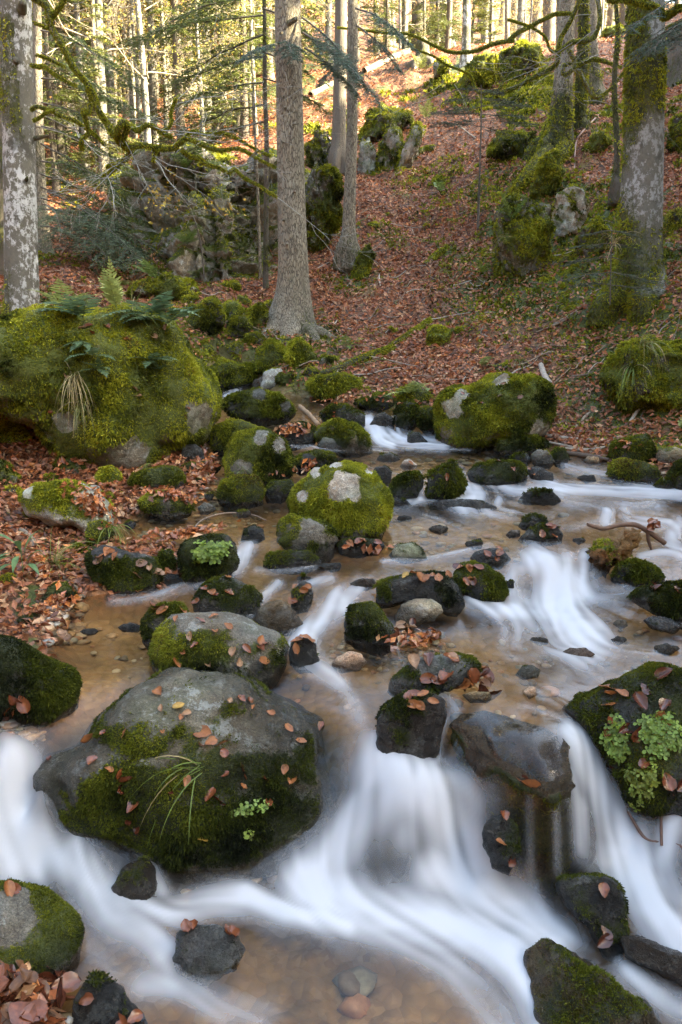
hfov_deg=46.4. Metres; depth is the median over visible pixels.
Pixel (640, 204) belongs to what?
beech tree
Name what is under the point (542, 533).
fallen leaf
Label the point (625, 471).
rock
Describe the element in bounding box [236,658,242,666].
fallen leaf
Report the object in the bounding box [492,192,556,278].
outcrop
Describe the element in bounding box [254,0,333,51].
background tree
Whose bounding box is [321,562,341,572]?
stone
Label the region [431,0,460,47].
background tree
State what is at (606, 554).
log
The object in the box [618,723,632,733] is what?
fallen leaf
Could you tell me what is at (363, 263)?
outcrop
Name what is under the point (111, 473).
rock
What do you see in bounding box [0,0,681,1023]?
ground
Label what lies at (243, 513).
stone
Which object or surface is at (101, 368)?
fern
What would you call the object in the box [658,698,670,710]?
fallen leaf
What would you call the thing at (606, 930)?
fallen leaf
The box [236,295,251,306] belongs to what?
stone
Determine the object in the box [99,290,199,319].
fern
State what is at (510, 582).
rock
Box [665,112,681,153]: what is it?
outcrop
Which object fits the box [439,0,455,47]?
background tree
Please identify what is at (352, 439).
rock
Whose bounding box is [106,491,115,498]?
stone
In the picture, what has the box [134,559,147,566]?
fallen leaf
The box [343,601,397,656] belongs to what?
rock
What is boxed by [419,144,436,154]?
log
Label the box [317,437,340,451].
rock
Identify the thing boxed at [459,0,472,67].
background tree
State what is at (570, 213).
outcrop
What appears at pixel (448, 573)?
fallen leaf
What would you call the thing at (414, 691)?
fallen leaf
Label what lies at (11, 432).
rock
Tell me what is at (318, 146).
mossy rock
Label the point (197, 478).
stone
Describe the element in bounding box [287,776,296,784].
fallen leaf
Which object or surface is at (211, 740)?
fallen leaf
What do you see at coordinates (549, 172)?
outcrop
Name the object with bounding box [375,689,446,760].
rock
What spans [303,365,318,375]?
stone
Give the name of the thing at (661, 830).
stick
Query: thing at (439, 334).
outcrop
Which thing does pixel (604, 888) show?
fallen leaf
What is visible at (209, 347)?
stone
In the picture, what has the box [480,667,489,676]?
fallen leaf
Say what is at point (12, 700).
fallen leaf
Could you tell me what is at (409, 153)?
outcrop
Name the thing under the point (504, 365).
stone
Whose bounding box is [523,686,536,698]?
rock
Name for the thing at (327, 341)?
grass tuft
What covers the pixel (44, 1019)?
fallen leaf
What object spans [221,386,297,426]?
rock
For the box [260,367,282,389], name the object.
rock
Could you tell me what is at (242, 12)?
young tree
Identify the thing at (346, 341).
fern
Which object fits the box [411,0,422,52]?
background tree
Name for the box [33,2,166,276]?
fir tree
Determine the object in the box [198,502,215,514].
rock
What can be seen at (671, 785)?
fallen leaf
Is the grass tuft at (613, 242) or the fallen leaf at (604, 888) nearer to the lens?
the fallen leaf at (604, 888)
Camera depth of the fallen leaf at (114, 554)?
4.17 m
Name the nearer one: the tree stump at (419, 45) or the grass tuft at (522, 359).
the grass tuft at (522, 359)
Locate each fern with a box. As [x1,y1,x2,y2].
[35,278,103,307]
[36,293,102,317]
[61,341,89,350]
[66,347,114,359]
[77,357,110,377]
[98,256,123,308]
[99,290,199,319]
[121,280,131,285]
[122,295,202,322]
[130,353,179,367]
[135,258,157,277]
[148,357,166,369]
[171,148,203,173]
[174,227,198,246]
[188,265,213,278]
[217,208,252,220]
[337,335,363,348]
[386,380,429,395]
[413,49,432,69]
[418,100,439,118]
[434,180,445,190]
[474,257,495,273]
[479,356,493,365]
[495,193,532,220]
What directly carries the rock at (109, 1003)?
on the ground
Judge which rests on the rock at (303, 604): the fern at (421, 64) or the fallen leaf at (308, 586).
the fallen leaf at (308, 586)
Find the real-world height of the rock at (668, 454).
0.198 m
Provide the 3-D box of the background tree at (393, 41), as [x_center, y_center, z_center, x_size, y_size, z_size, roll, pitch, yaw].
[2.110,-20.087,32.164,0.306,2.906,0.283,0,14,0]
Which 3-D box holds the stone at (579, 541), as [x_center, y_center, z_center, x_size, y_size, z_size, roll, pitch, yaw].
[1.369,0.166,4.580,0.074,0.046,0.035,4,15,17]
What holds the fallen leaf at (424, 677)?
on the rock at (407, 676)
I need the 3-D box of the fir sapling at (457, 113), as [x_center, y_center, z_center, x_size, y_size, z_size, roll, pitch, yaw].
[1.829,-4.603,10.383,1.468,1.762,0.649,0,14,0]
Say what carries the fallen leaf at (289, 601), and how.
on the rock at (303, 604)
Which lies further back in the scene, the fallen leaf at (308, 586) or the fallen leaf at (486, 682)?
the fallen leaf at (308, 586)
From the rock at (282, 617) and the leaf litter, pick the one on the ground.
the leaf litter
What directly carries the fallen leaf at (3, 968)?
on the fallen leaf
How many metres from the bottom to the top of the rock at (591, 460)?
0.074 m
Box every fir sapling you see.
[428,85,538,229]
[559,226,668,304]
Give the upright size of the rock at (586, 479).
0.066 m
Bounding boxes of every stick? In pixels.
[9,523,36,545]
[58,576,85,598]
[195,512,265,526]
[298,404,319,426]
[536,301,586,332]
[538,362,551,381]
[544,310,576,330]
[546,433,618,441]
[549,441,609,450]
[563,447,593,451]
[567,451,609,460]
[574,96,619,167]
[575,412,590,426]
[627,811,681,848]
[628,409,639,421]
[660,816,662,845]
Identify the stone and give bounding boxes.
[0,572,16,582]
[2,484,22,494]
[16,614,33,624]
[43,472,59,480]
[68,542,87,553]
[80,628,98,635]
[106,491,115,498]
[118,622,139,632]
[124,519,135,529]
[167,306,183,317]
[180,294,199,304]
[185,303,197,317]
[196,477,204,485]
[197,343,213,352]
[204,490,215,500]
[218,279,241,292]
[227,340,244,354]
[235,509,250,517]
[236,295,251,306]
[242,331,265,345]
[264,298,272,307]
[274,372,296,385]
[297,572,313,582]
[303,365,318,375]
[317,354,339,366]
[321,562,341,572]
[350,578,375,590]
[367,221,380,228]
[384,325,397,332]
[397,515,411,521]
[429,524,447,534]
[431,175,446,183]
[454,325,466,333]
[465,539,482,549]
[492,362,507,370]
[530,637,547,645]
[562,304,576,311]
[572,537,585,544]
[610,636,626,644]
[653,643,679,655]
[662,293,674,298]
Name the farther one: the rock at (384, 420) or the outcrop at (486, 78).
the outcrop at (486, 78)
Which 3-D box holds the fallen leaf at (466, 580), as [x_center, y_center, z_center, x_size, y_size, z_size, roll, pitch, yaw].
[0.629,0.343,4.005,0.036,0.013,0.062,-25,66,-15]
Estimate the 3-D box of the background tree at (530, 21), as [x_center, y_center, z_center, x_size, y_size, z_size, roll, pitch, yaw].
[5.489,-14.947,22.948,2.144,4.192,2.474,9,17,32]
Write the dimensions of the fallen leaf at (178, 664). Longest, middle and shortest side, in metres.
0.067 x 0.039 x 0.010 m
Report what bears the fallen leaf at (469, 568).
on the rock at (490, 585)
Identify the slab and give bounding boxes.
[17,478,115,532]
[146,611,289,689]
[446,711,576,897]
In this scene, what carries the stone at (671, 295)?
on the ground
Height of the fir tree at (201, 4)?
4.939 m
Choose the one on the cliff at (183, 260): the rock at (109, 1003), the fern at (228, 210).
the fern at (228, 210)
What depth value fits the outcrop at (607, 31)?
18.61 m
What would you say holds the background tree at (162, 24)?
on the ground
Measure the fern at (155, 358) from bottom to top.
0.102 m
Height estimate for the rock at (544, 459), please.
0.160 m
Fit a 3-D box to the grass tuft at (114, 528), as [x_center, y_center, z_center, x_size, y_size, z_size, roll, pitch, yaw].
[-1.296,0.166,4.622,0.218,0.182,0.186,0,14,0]
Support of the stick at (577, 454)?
on the water
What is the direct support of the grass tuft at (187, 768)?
on the boulder at (80, 797)
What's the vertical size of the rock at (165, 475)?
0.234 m
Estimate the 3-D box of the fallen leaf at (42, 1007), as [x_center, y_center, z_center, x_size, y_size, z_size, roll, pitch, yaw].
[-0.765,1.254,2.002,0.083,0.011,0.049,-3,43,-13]
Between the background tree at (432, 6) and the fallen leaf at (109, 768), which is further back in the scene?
the background tree at (432, 6)
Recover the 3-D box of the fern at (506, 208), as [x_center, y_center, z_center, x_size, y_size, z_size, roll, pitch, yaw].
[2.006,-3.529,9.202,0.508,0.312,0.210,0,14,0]
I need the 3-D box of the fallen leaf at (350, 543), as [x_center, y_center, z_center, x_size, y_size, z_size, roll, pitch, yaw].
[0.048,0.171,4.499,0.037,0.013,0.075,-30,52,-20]
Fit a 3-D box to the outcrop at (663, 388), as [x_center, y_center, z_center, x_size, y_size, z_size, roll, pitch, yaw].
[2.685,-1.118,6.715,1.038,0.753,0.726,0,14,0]
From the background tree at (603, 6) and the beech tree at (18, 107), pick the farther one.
the background tree at (603, 6)
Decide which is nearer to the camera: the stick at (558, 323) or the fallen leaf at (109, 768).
the fallen leaf at (109, 768)
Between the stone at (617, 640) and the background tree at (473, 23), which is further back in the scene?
the background tree at (473, 23)
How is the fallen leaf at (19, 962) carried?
on the fallen leaf at (50, 975)
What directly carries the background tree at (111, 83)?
on the ground
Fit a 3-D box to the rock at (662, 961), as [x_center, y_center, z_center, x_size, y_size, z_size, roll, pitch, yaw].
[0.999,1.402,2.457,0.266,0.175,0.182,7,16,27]
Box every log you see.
[308,81,332,95]
[319,344,396,373]
[362,48,410,72]
[387,316,433,345]
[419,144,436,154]
[422,247,446,263]
[557,249,581,264]
[585,522,666,578]
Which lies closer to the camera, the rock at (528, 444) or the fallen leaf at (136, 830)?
the fallen leaf at (136, 830)
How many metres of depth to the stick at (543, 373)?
7.57 m
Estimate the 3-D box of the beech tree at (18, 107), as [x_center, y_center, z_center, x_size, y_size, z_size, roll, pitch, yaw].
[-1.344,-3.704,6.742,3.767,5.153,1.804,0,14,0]
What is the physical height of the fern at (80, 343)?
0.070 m
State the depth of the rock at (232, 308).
8.84 m
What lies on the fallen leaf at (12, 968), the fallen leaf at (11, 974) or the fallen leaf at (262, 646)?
the fallen leaf at (11, 974)
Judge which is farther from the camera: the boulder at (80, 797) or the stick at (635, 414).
the stick at (635, 414)
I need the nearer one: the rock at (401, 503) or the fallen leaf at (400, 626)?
the fallen leaf at (400, 626)
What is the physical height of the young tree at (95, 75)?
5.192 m
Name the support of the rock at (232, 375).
on the ground
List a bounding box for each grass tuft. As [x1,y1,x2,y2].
[17,529,99,576]
[52,393,94,446]
[54,360,99,422]
[98,524,135,544]
[110,282,157,326]
[129,755,204,842]
[283,384,301,395]
[317,336,338,347]
[351,285,378,300]
[489,232,522,259]
[511,350,536,369]
[579,149,600,173]
[594,224,640,261]
[616,354,651,407]
[630,319,678,373]
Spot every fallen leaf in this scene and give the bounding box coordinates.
[0,958,9,975]
[0,976,12,992]
[0,1002,12,1019]
[1,994,18,1001]
[1,1012,11,1023]
[4,875,15,896]
[6,969,20,979]
[8,695,21,705]
[8,964,15,980]
[8,1001,36,1023]
[9,971,31,992]
[14,882,21,893]
[16,695,29,716]
[16,960,23,967]
[19,999,48,1021]
[20,967,38,984]
[36,978,49,999]
[38,971,57,986]
[40,1012,53,1022]
[45,1016,66,1023]
[46,966,65,976]
[47,998,57,1006]
[51,971,81,992]
[55,977,65,1012]
[56,629,66,636]
[57,633,70,640]
[65,995,75,1000]
[68,611,76,619]
[78,992,96,1005]
[80,733,92,742]
[86,755,96,764]
[93,556,102,564]
[103,545,111,555]
[104,766,113,771]
[106,548,114,552]
[111,552,116,560]
[115,1013,127,1023]
[116,769,122,779]
[116,785,123,793]
[118,776,132,782]
[126,800,138,812]
[127,1009,142,1023]
[133,827,139,833]
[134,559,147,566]
[152,686,161,694]
[155,606,168,614]
[158,704,162,711]
[172,702,184,707]
[173,657,180,666]
[180,919,191,934]
[181,709,190,714]
[183,774,190,786]
[186,631,191,640]
[188,919,197,930]
[190,598,198,603]
[193,725,211,737]
[204,787,215,800]
[205,736,219,744]
[207,589,215,593]
[220,748,228,757]
[224,589,233,594]
[224,623,232,628]
[225,924,231,935]
[227,925,239,938]
[228,646,235,657]
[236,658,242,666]
[237,694,245,701]
[242,643,250,652]
[256,644,264,649]
[257,635,264,644]
[259,656,269,663]
[265,798,272,805]
[267,709,275,714]
[281,764,288,774]
[285,723,292,731]
[287,596,293,603]
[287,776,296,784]
[291,636,302,641]
[293,642,299,653]
[296,737,306,742]
[298,587,308,592]
[299,634,310,637]
[301,584,311,588]
[318,721,323,730]
[346,539,353,545]
[354,537,363,543]
[374,539,381,543]
[394,624,405,627]
[396,620,405,625]
[402,571,408,577]
[403,689,419,696]
[403,691,411,700]
[404,624,417,627]
[407,651,419,667]
[407,699,422,707]
[409,617,415,628]
[413,700,426,711]
[416,569,424,581]
[417,690,428,695]
[420,673,436,683]
[422,574,429,580]
[423,652,433,665]
[427,675,447,684]
[427,697,438,703]
[434,573,442,581]
[437,669,453,681]
[443,652,459,661]
[446,570,451,577]
[452,563,460,568]
[458,678,470,688]
[463,577,469,584]
[466,564,472,572]
[467,670,473,685]
[469,576,476,584]
[469,667,479,683]
[473,564,483,569]
[478,678,490,686]
[478,681,488,691]
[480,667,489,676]
[483,670,494,682]
[484,550,491,557]
[489,690,501,699]
[496,549,502,555]
[496,837,506,844]
[500,810,509,820]
[508,856,515,866]
[518,779,540,787]
[539,529,545,537]
[597,933,613,948]
[598,879,609,897]
[601,925,612,939]
[605,690,616,694]
[615,689,628,696]
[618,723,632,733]
[631,726,641,745]
[633,690,647,709]
[638,756,650,768]
[641,683,653,696]
[647,518,657,524]
[647,523,654,530]
[653,521,660,527]
[654,667,672,678]
[654,711,666,720]
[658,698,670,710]
[662,772,676,795]
[677,779,681,791]
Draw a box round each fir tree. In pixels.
[0,74,3,275]
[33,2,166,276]
[116,0,332,290]
[235,0,383,344]
[314,0,420,272]
[328,0,346,174]
[587,0,608,106]
[614,0,681,66]
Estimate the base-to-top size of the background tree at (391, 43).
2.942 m
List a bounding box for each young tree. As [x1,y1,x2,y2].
[32,0,98,191]
[32,0,131,155]
[58,0,138,193]
[67,0,167,124]
[69,0,232,142]
[109,0,246,152]
[149,0,275,136]
[184,0,303,138]
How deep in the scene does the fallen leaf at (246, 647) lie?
3.36 m
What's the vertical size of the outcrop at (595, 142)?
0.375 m
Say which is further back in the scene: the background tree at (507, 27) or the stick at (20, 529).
the background tree at (507, 27)
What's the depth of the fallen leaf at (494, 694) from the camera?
3.19 m
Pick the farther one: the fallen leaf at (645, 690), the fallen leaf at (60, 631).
the fallen leaf at (60, 631)
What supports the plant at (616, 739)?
on the boulder at (588, 712)
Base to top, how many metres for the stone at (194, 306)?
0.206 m
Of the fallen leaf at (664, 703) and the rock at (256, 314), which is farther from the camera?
the rock at (256, 314)
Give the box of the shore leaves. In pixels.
[0,390,643,1011]
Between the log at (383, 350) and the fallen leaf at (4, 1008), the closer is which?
the fallen leaf at (4, 1008)
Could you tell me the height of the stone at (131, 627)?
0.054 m
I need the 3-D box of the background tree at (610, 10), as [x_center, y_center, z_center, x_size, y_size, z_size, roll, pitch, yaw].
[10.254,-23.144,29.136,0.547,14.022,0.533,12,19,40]
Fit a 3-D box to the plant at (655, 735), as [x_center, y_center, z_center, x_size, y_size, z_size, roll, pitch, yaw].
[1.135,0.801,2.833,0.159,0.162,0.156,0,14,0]
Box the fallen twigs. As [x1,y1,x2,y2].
[38,58,681,423]
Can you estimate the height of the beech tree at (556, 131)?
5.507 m
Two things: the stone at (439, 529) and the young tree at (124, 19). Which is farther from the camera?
the young tree at (124, 19)
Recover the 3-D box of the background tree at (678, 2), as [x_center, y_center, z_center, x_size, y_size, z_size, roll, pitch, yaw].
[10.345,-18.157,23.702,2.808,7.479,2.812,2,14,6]
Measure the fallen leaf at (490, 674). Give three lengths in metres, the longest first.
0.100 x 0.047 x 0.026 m
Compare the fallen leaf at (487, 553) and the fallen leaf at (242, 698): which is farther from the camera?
the fallen leaf at (487, 553)
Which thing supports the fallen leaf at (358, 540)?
on the rock at (355, 551)
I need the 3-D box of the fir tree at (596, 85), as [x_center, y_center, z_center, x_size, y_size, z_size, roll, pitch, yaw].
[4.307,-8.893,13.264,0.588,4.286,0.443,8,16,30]
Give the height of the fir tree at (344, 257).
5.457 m
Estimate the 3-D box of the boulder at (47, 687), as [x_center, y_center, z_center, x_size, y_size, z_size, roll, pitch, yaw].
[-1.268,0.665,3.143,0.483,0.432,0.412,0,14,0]
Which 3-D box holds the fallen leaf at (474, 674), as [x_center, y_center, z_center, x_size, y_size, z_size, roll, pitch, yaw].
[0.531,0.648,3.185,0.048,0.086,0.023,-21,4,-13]
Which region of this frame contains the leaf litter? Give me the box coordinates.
[0,12,681,656]
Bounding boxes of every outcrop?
[349,243,377,281]
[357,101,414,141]
[357,137,377,172]
[376,121,405,169]
[393,121,426,170]
[425,324,453,345]
[432,55,452,80]
[456,52,502,91]
[485,128,536,162]
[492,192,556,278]
[497,38,544,79]
[528,147,565,200]
[551,183,590,237]
[572,217,610,257]
[581,131,612,154]
[597,334,681,415]
[600,24,624,37]
[663,206,681,233]
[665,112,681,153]
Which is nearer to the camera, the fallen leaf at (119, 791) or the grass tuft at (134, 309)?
the fallen leaf at (119, 791)
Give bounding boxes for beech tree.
[0,0,400,314]
[337,0,681,196]
[573,0,592,131]
[586,0,681,327]
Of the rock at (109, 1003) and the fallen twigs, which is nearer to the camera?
the rock at (109, 1003)
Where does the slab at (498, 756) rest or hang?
on the ground
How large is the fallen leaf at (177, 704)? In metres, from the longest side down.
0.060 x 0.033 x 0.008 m
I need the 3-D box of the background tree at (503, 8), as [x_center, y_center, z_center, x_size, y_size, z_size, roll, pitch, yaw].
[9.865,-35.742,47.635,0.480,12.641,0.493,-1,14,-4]
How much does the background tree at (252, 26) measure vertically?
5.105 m
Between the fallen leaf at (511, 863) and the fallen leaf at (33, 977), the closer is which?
the fallen leaf at (33, 977)
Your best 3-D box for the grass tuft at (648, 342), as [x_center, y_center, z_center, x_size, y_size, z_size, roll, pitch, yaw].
[2.553,-1.257,6.437,0.377,0.594,0.491,8,16,30]
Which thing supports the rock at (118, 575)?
on the ground
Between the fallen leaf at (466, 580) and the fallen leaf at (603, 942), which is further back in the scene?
the fallen leaf at (466, 580)
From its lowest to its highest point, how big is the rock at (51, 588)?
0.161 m
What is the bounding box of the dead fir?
[161,61,344,278]
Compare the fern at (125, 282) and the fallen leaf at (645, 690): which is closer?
the fallen leaf at (645, 690)
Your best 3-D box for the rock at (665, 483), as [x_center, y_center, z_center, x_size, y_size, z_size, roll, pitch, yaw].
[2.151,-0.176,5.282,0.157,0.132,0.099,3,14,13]
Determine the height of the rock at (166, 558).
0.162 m
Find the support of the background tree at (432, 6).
on the ground
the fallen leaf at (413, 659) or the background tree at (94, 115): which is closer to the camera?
the fallen leaf at (413, 659)
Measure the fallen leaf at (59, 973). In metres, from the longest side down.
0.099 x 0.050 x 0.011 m
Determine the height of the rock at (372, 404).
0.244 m
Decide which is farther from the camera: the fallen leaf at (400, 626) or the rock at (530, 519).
the rock at (530, 519)
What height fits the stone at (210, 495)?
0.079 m
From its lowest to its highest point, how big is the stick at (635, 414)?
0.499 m
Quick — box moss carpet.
[0,37,681,538]
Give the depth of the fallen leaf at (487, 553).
4.34 m
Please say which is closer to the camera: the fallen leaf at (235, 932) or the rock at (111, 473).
the fallen leaf at (235, 932)
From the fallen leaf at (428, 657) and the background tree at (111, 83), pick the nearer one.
the fallen leaf at (428, 657)
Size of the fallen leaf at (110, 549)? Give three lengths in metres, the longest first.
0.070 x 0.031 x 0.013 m
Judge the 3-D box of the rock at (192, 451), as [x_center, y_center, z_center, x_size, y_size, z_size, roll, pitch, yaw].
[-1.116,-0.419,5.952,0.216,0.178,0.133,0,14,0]
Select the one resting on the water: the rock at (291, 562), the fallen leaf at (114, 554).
the rock at (291, 562)
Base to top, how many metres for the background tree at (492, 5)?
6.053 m
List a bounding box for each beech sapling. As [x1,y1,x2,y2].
[144,167,245,278]
[607,3,622,206]
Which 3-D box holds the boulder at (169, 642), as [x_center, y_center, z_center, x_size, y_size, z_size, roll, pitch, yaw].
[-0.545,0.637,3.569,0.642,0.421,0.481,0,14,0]
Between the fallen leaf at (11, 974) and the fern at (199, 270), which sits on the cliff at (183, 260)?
the fern at (199, 270)
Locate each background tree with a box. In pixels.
[32,0,122,61]
[32,0,131,169]
[32,0,159,174]
[32,32,48,138]
[42,0,170,105]
[42,0,245,174]
[42,0,246,142]
[43,0,167,142]
[43,30,136,70]
[54,4,171,132]
[56,0,70,150]
[67,0,201,100]
[68,0,195,118]
[68,1,162,110]
[71,0,173,96]
[88,0,208,126]
[92,67,95,137]
[96,17,107,160]
[103,0,168,162]
[112,0,117,120]
[116,0,256,144]
[117,0,201,138]
[146,0,262,141]
[154,0,314,131]
[155,14,161,83]
[163,1,192,106]
[178,0,196,104]
[181,0,368,126]
[191,0,321,135]
[202,0,274,121]
[224,0,326,61]
[228,0,332,78]
[246,1,333,119]
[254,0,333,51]
[255,1,330,66]
[259,0,324,45]
[302,0,410,62]
[325,0,391,63]
[361,0,409,48]
[362,0,403,59]
[367,0,444,47]
[373,0,378,52]
[383,0,392,49]
[391,0,395,48]
[398,0,476,50]
[404,0,443,49]
[409,0,488,43]
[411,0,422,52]
[426,0,461,29]
[426,0,461,48]
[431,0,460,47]
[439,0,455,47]
[458,0,489,44]
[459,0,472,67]
[471,0,514,44]
[471,0,524,40]
[480,0,534,37]
[487,0,553,42]
[488,2,495,38]
[495,0,555,41]
[498,0,542,41]
[498,1,504,26]
[504,0,509,38]
[510,0,517,41]
[514,0,606,39]
[531,0,542,41]
[542,0,555,42]
[574,0,577,38]
[576,0,612,34]
[603,0,607,28]
[606,4,614,26]
[619,2,626,25]
[665,0,680,8]
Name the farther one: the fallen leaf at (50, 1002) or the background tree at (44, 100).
the background tree at (44, 100)
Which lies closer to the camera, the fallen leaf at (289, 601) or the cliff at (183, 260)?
the fallen leaf at (289, 601)
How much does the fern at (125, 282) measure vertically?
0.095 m
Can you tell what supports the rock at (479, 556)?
on the water
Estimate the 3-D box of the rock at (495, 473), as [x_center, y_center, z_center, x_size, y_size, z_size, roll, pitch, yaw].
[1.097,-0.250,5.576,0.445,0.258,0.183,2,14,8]
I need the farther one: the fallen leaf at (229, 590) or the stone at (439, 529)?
the stone at (439, 529)
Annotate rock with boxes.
[0,419,32,445]
[0,458,21,484]
[0,877,84,992]
[41,580,78,607]
[50,454,92,473]
[72,969,147,1023]
[84,545,164,595]
[85,519,114,545]
[94,464,123,485]
[111,854,157,910]
[127,464,186,490]
[137,489,196,521]
[140,600,188,649]
[155,548,176,571]
[163,573,182,587]
[171,924,245,986]
[176,533,240,590]
[178,444,203,461]
[179,460,221,474]
[187,295,226,335]
[191,574,263,621]
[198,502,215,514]
[209,417,256,456]
[210,356,257,394]
[215,473,265,510]
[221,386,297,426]
[222,300,245,318]
[222,426,296,485]
[224,315,252,338]
[241,523,264,543]
[245,301,268,327]
[252,376,262,387]
[254,338,285,375]
[255,600,303,636]
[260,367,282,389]
[263,549,321,574]
[264,479,294,503]
[275,420,317,450]
[276,513,338,563]
[283,336,318,368]
[288,637,320,673]
[291,581,313,613]
[295,449,337,475]
[304,371,363,401]
[313,417,373,457]
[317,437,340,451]
[318,402,365,428]
[332,651,366,673]
[337,536,384,558]
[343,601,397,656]
[353,390,395,412]
[370,412,393,430]
[372,570,464,616]
[373,465,391,485]
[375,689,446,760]
[376,451,399,462]
[387,651,483,696]
[388,469,425,503]
[389,541,427,563]
[392,399,420,433]
[393,497,411,509]
[394,383,435,403]
[394,598,442,627]
[400,459,416,469]
[407,431,427,447]
[416,405,435,437]
[423,458,467,510]
[435,499,496,511]
[453,560,509,611]
[462,691,491,702]
[466,459,528,493]
[470,548,510,569]
[482,814,521,874]
[493,433,550,457]
[506,529,519,538]
[506,579,513,596]
[508,451,531,465]
[515,664,540,679]
[517,486,560,505]
[518,512,550,530]
[518,522,562,546]
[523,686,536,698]
[523,938,662,1023]
[528,466,554,485]
[531,448,554,469]
[552,445,569,468]
[555,872,629,965]
[563,647,594,660]
[577,475,595,483]
[584,456,599,465]
[605,457,661,486]
[607,433,657,462]
[609,557,665,591]
[613,619,627,629]
[620,935,681,985]
[627,579,681,629]
[643,616,681,634]
[653,476,673,488]
[654,445,681,465]
[665,458,681,502]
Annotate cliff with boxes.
[103,138,310,282]
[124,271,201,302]
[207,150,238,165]
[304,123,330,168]
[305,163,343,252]
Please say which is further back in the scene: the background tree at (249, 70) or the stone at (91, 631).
the background tree at (249, 70)
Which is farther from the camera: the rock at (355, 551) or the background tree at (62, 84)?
the background tree at (62, 84)
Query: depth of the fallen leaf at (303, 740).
3.01 m
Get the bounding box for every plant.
[0,531,39,576]
[190,540,232,564]
[230,798,274,817]
[243,828,254,840]
[599,713,631,768]
[619,762,663,811]
[633,710,681,761]
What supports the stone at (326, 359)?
on the ground
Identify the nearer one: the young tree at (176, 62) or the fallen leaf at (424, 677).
the fallen leaf at (424, 677)
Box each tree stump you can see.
[405,37,434,69]
[665,26,681,89]
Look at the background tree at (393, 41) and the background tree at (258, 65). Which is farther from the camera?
the background tree at (393, 41)
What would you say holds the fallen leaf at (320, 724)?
on the boulder at (80, 797)
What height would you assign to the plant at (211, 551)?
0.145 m
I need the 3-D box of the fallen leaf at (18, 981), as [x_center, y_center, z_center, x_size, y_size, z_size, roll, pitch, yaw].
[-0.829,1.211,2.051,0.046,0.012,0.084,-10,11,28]
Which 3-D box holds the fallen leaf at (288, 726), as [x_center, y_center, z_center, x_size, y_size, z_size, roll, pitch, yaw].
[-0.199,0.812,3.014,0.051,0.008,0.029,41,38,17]
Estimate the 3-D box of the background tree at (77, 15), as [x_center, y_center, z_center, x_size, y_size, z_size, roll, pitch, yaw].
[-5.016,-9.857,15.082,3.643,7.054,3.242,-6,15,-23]
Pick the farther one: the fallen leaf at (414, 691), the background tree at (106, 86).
the background tree at (106, 86)
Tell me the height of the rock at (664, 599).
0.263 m
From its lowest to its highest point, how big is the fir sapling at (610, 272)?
0.722 m
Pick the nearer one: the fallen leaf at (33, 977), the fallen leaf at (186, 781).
the fallen leaf at (33, 977)
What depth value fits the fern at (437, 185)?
11.99 m
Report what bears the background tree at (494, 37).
on the ground
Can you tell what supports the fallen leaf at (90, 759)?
on the boulder at (80, 797)
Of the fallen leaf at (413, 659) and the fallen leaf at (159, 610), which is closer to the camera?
the fallen leaf at (413, 659)
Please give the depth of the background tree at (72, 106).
19.17 m
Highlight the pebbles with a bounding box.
[0,447,681,1023]
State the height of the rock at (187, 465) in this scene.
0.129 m
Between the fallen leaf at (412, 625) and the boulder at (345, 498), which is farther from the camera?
the boulder at (345, 498)
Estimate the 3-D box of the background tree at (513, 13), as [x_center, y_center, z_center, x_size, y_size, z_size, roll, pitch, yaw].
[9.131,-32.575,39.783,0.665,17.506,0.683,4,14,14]
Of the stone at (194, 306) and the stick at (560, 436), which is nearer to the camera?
the stick at (560, 436)
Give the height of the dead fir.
2.928 m
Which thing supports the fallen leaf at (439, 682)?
on the rock at (407, 676)
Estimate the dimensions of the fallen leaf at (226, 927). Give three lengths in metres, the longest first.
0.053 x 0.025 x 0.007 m
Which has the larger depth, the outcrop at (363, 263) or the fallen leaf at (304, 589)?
the outcrop at (363, 263)
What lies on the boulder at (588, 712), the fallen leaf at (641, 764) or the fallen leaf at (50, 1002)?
the fallen leaf at (641, 764)
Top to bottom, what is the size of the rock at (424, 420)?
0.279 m
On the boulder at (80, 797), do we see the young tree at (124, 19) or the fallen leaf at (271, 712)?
the fallen leaf at (271, 712)
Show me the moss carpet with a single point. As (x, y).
(532, 87)
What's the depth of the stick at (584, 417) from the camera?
6.77 m
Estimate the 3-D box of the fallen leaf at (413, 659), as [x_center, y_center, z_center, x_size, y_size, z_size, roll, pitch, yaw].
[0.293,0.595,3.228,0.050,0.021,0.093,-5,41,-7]
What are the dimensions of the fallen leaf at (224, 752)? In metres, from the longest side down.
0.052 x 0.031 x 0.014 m
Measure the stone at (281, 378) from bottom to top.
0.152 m
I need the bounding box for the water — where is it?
[0,389,681,1023]
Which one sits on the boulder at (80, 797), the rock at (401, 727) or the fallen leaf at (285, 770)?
the fallen leaf at (285, 770)
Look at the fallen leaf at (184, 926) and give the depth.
2.48 m
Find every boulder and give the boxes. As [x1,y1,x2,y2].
[0,302,222,469]
[0,634,83,727]
[33,667,336,890]
[286,459,393,546]
[432,370,558,453]
[561,661,681,829]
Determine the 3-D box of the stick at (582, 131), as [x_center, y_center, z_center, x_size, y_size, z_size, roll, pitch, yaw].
[4.015,-6.032,12.530,0.128,1.735,3.572,7,16,25]
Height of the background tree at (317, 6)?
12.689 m
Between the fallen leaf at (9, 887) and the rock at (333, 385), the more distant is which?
the rock at (333, 385)
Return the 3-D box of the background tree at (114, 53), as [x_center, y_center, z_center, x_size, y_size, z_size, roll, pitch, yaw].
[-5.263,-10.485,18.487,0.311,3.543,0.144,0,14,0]
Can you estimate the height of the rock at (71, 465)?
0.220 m

